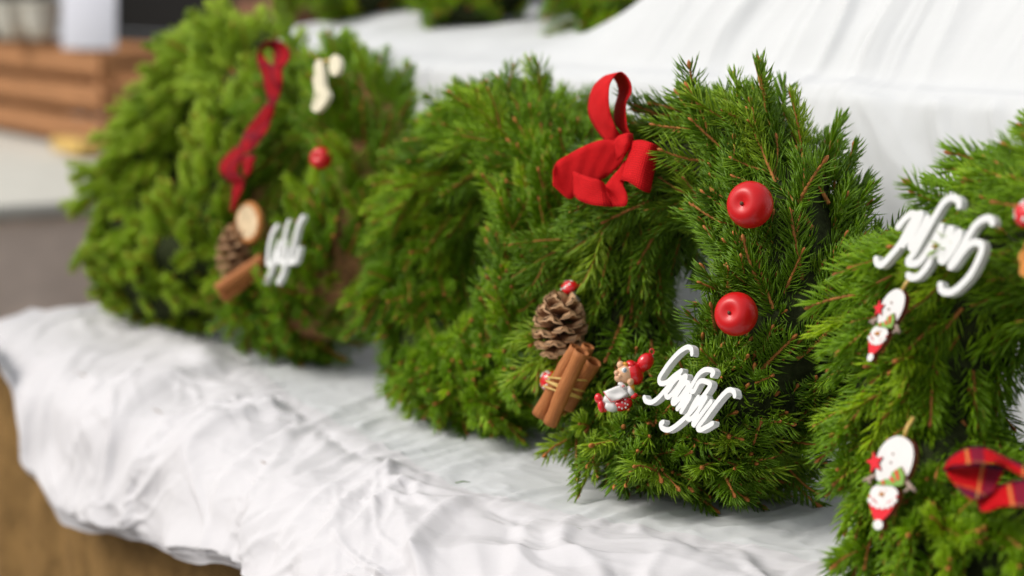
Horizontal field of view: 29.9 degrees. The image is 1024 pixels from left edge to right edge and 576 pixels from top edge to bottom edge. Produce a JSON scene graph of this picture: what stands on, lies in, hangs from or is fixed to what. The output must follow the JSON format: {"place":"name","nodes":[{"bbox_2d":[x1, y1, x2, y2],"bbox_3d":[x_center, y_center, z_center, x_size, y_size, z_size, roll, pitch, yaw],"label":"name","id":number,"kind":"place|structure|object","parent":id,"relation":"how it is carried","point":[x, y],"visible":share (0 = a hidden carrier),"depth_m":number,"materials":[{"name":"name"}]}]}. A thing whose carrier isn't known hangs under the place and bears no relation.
{"place":"outdoors","nodes":[
{"label":"outdoors","id":0,"kind":"place"},
{"bbox_2d":[51,136,102,155],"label":"wooden block","id":1,"kind":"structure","parent":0,"point":[73,145],"depth_m":4.48,"materials":[{"name":"yellow wood"}]},
{"bbox_2d":[70,114,100,119],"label":"ground","id":2,"kind":"structure","parent":0,"point":[96,117],"depth_m":18.66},
{"bbox_2d":[0,34,55,96],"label":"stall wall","id":3,"kind":"structure","parent":2,"relation":"on","point":[27,38],"depth_m":6.77,"materials":[{"name":"brown wood"}]},
{"bbox_2d":[0,130,106,319],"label":"table","id":4,"kind":"object","parent":2,"relation":"on","point":[41,238],"visible":0.03,"depth_m":3.60,"materials":[{"name":"fabric"}]},
{"bbox_2d":[0,40,159,150],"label":"crate","id":5,"kind":"object","parent":4,"relation":"on","point":[49,88],"visible":0.46,"depth_m":4.93,"materials":[{"name":"brown wood"}]},
{"bbox_2d":[0,0,26,38],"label":"pot","id":6,"kind":"object","parent":5,"relation":"on","point":[12,25],"visible":0.73,"depth_m":4.96,"materials":[{"name":"ceramic"}]},
{"bbox_2d":[20,0,60,38],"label":"pot","id":7,"kind":"object","parent":5,"relation":"on","point":[41,18],"visible":1,"depth_m":4.87,"materials":[{"name":"ceramic"}]},
{"bbox_2d":[62,0,116,52],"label":"price card","id":8,"kind":"object","parent":5,"relation":"on","point":[88,26],"visible":1,"depth_m":4.35,"materials":[{"name":"white paper"}]},
{"bbox_2d":[0,370,266,575],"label":"table","id":9,"kind":"object","parent":2,"relation":"on","point":[38,537],"visible":0.18,"depth_m":2.14,"materials":[{"name":"brown wood"}]},
{"bbox_2d":[0,304,850,575],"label":"tablecloth","id":10,"kind":"object","parent":9,"relation":"on","point":[188,475],"visible":0.99,"depth_m":1.63,"materials":[{"name":"white fabric"}]},
{"bbox_2d":[57,0,312,335],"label":"wreath","id":11,"kind":"object","parent":10,"relation":"on","point":[172,138],"visible":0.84,"depth_m":2.11,"materials":[{"name":"green plant"}]},
{"bbox_2d":[202,0,1023,560],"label":"tablecloth","id":12,"kind":"object","parent":10,"relation":"on","point":[908,82],"visible":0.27,"depth_m":1.60,"materials":[{"name":"white fabric"}]},
{"bbox_2d":[192,26,423,369],"bbox_3d":[-0.215,-0.087,1.966,0.221,0.364,0.394,-5,10,-32],"label":"wreath","id":13,"kind":"object","parent":12,"relation":"on","point":[360,121],"visible":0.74,"depth_m":1.89,"materials":[{"name":"plant"}]},
{"bbox_2d":[215,223,253,276],"bbox_3d":[-0.282,-0.039,1.948,0.038,0.056,0.039,-5,10,-32],"label":"pine cone","id":14,"kind":"object","parent":13,"relation":"on","point":[235,247],"visible":0.91,"depth_m":1.94,"materials":[{"name":"brown plant"}]},
{"bbox_2d":[214,253,265,302],"bbox_3d":[-0.271,-0.010,1.921,0.054,0.052,0.022,-1,9,-6],"label":"cinnamon bundle","id":15,"kind":"object","parent":13,"relation":"on","point":[232,285],"visible":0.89,"depth_m":1.91,"materials":[{"name":"brown plant"}]},
{"bbox_2d":[235,201,263,243],"bbox_3d":[-0.264,-0.066,1.932,0.016,0.042,0.060,-5,10,-32],"label":"wood slice","id":16,"kind":"object","parent":13,"relation":"attached to","point":[249,220],"visible":1,"depth_m":1.92,"materials":[{"name":"beige wood"}]},
{"bbox_2d":[218,39,290,211],"bbox_3d":[-0.259,-0.164,1.942,0.051,0.174,0.100,-5,10,-32],"label":"bow","id":17,"kind":"object","parent":13,"relation":"attached to","point":[255,132],"visible":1,"depth_m":1.93,"materials":[{"name":"red fabric"}]},
{"bbox_2d":[264,214,307,285],"bbox_3d":[-0.217,-0.036,1.829,0.020,0.073,0.070,-6,11,-35],"label":"lettering sign","id":18,"kind":"object","parent":13,"relation":"attached to","point":[286,257],"visible":1,"depth_m":1.83,"materials":[{"name":"white paint"}]},
{"bbox_2d":[310,147,331,169],"bbox_3d":[-0.182,-0.124,1.835,0.020,0.022,0.022,-5,10,-32],"label":"apple","id":19,"kind":"object","parent":13,"relation":"on","point":[320,158],"visible":1,"depth_m":1.83,"materials":[{"name":"red paint"}]},
{"bbox_2d":[311,55,343,112],"bbox_3d":[-0.179,-0.196,1.841,0.019,0.056,0.054,-5,10,-32],"label":"stocking ornament","id":20,"kind":"object","parent":13,"relation":"on","point":[322,100],"visible":1,"depth_m":1.84,"materials":[{"name":"beige wood"}]},
{"bbox_2d":[335,51,614,449],"bbox_3d":[-0.013,-0.026,1.679,0.223,0.364,0.350,-5,10,-32],"label":"wreath","id":21,"kind":"object","parent":12,"relation":"on","point":[464,192],"visible":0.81,"depth_m":1.65,"materials":[{"name":"green plant"}]},
{"bbox_2d":[492,47,916,516],"bbox_3d":[0.137,0.005,1.442,0.237,0.374,0.381,-5,10,-32],"label":"wreath","id":22,"kind":"object","parent":12,"relation":"on","point":[717,143],"visible":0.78,"depth_m":1.38,"materials":[{"name":"green plant"}]},
{"bbox_2d":[540,370,553,390],"bbox_3d":[0.032,0.071,1.475,0.022,0.019,0.018,-1,9,-5],"label":"toadstool","id":23,"kind":"object","parent":22,"relation":"on","point":[543,376],"visible":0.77,"depth_m":1.47,"materials":[{"name":"red plastic"}]},
{"bbox_2d":[532,290,587,358],"bbox_3d":[0.037,0.026,1.471,0.043,0.051,0.043,-5,10,-32],"label":"pine cone","id":24,"kind":"object","parent":22,"relation":"on","point":[552,308],"visible":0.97,"depth_m":1.46,"materials":[{"name":"brown plant"}]},
{"bbox_2d":[532,342,600,427],"bbox_3d":[0.043,0.072,1.449,0.051,0.064,0.038,6,11,36],"label":"cinnamon bundle","id":25,"kind":"object","parent":22,"relation":"on","point":[574,373],"visible":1,"depth_m":1.44,"materials":[{"name":"brown plant"}]},
{"bbox_2d":[560,280,579,300],"bbox_3d":[0.045,0.003,1.485,0.016,0.019,0.015,-5,10,-32],"label":"toadstool","id":26,"kind":"object","parent":22,"relation":"on","point":[571,286],"visible":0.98,"depth_m":1.48,"materials":[{"name":"red plastic"}]},
{"bbox_2d":[553,72,659,206],"bbox_3d":[0.073,-0.112,1.435,0.059,0.098,0.092,-5,10,-32],"label":"bow","id":27,"kind":"object","parent":22,"relation":"attached to","point":[579,174],"visible":1,"depth_m":1.44,"materials":[{"name":"red fabric ribbon"}]},
{"bbox_2d":[594,348,654,412],"bbox_3d":[0.082,0.067,1.383,0.044,0.046,0.016,-2,9,-16],"label":"figurine","id":28,"kind":"object","parent":22,"relation":"on","point":[630,373],"visible":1,"depth_m":1.38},
{"bbox_2d":[642,344,741,432],"bbox_3d":[0.123,0.072,1.319,0.020,0.063,0.100,-5,10,-32],"label":"lettering sign","id":29,"kind":"object","parent":22,"relation":"attached to","point":[682,390],"visible":1,"depth_m":1.32,"materials":[{"name":"white paint"}]},
{"bbox_2d":[714,292,757,335],"bbox_3d":[0.153,0.018,1.312,0.028,0.030,0.030,-5,10,-32],"label":"apple","id":30,"kind":"object","parent":22,"relation":"on","point":[735,313],"visible":1,"depth_m":1.30,"materials":[{"name":"red paint"}]},
{"bbox_2d":[727,181,773,227],"bbox_3d":[0.163,-0.057,1.312,0.029,0.032,0.032,-5,10,-32],"label":"apple","id":31,"kind":"object","parent":22,"relation":"on","point":[750,204],"visible":1,"depth_m":1.30,"materials":[{"name":"red paint"}]},
{"bbox_2d":[792,108,1023,575],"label":"wreath","id":32,"kind":"object","parent":12,"relation":"on","point":[939,367],"visible":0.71,"depth_m":1.16,"materials":[{"name":"green plant"}]},
{"bbox_2d":[867,280,909,361],"bbox_3d":[0.224,0.018,1.143,0.027,0.054,0.016,5,10,30],"label":"snowman ornament","id":33,"kind":"object","parent":32,"relation":"attached to","point":[892,307],"visible":1,"depth_m":1.14,"materials":[{"name":"white ceramic"}]},
{"bbox_2d":[863,416,918,529],"bbox_3d":[0.220,0.108,1.116,0.040,0.066,0.023,6,11,34],"label":"snowman ornament","id":34,"kind":"object","parent":32,"relation":"attached to","point":[893,462],"visible":1,"depth_m":1.11,"materials":[{"name":"white ceramic"}]},
{"bbox_2d":[873,194,1000,296],"bbox_3d":[0.247,-0.026,1.119,0.019,0.058,0.090,-5,10,-32],"label":"lettering sign","id":35,"kind":"object","parent":32,"relation":"attached to","point":[919,228],"visible":1,"depth_m":1.11,"materials":[{"name":"white paint"}]},
{"bbox_2d":[943,446,1023,511],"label":"bow","id":36,"kind":"object","parent":32,"relation":"attached to","point":[970,474],"visible":1,"depth_m":1.05,"materials":[{"name":"red fabric"}]},
{"bbox_2d":[1013,199,1023,227],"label":"toadstool","id":37,"kind":"object","parent":32,"relation":"on","point":[1018,212],"visible":1,"depth_m":1.06,"materials":[{"name":"red plastic"}]},
{"bbox_2d":[1018,248,1023,275],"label":"biscuit","id":38,"kind":"object","parent":32,"relation":"on","point":[1021,261],"visible":1,"depth_m":1.06,"materials":[{"name":"orange food"}]},
{"bbox_2d":[116,0,545,43],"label":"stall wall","id":39,"kind":"structure","parent":2,"relation":"on","point":[150,16],"depth_m":6.14,"materials":[{"name":"black"}]},
{"bbox_2d":[56,0,160,39],"label":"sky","id":40,"kind":"structure","parent":0,"point":[59,32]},
{"bbox_2d":[235,0,320,25],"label":"wooden box","id":41,"kind":"object","parent":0,"point":[249,6],"visible":0.02,"depth_m":4.69,"materials":[{"name":"brown wood"}]},
{"bbox_3d":[0.511,-0.041,1.853,0.580,0.270,2.500,-5,10,-32],"label":"display step","id":42,"kind":"object","parent":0,"visible":0},
{"bbox_2d":[280,0,416,23],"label":"wreath","id":43,"kind":"object","parent":42,"relation":"on","point":[332,11],"visible":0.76,"depth_m":2.74,"materials":[{"name":"green plant"}]},
{"bbox_2d":[403,0,532,29],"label":"wreath","id":44,"kind":"object","parent":42,"relation":"on","point":[467,12],"visible":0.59,"depth_m":2.46,"materials":[{"name":"green plant"}]},
{"bbox_2d":[536,0,638,36],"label":"wreath","id":45,"kind":"object","parent":42,"relation":"on","point":[587,15],"visible":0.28,"depth_m":2.20,"materials":[{"name":"green plant"}]}
]}

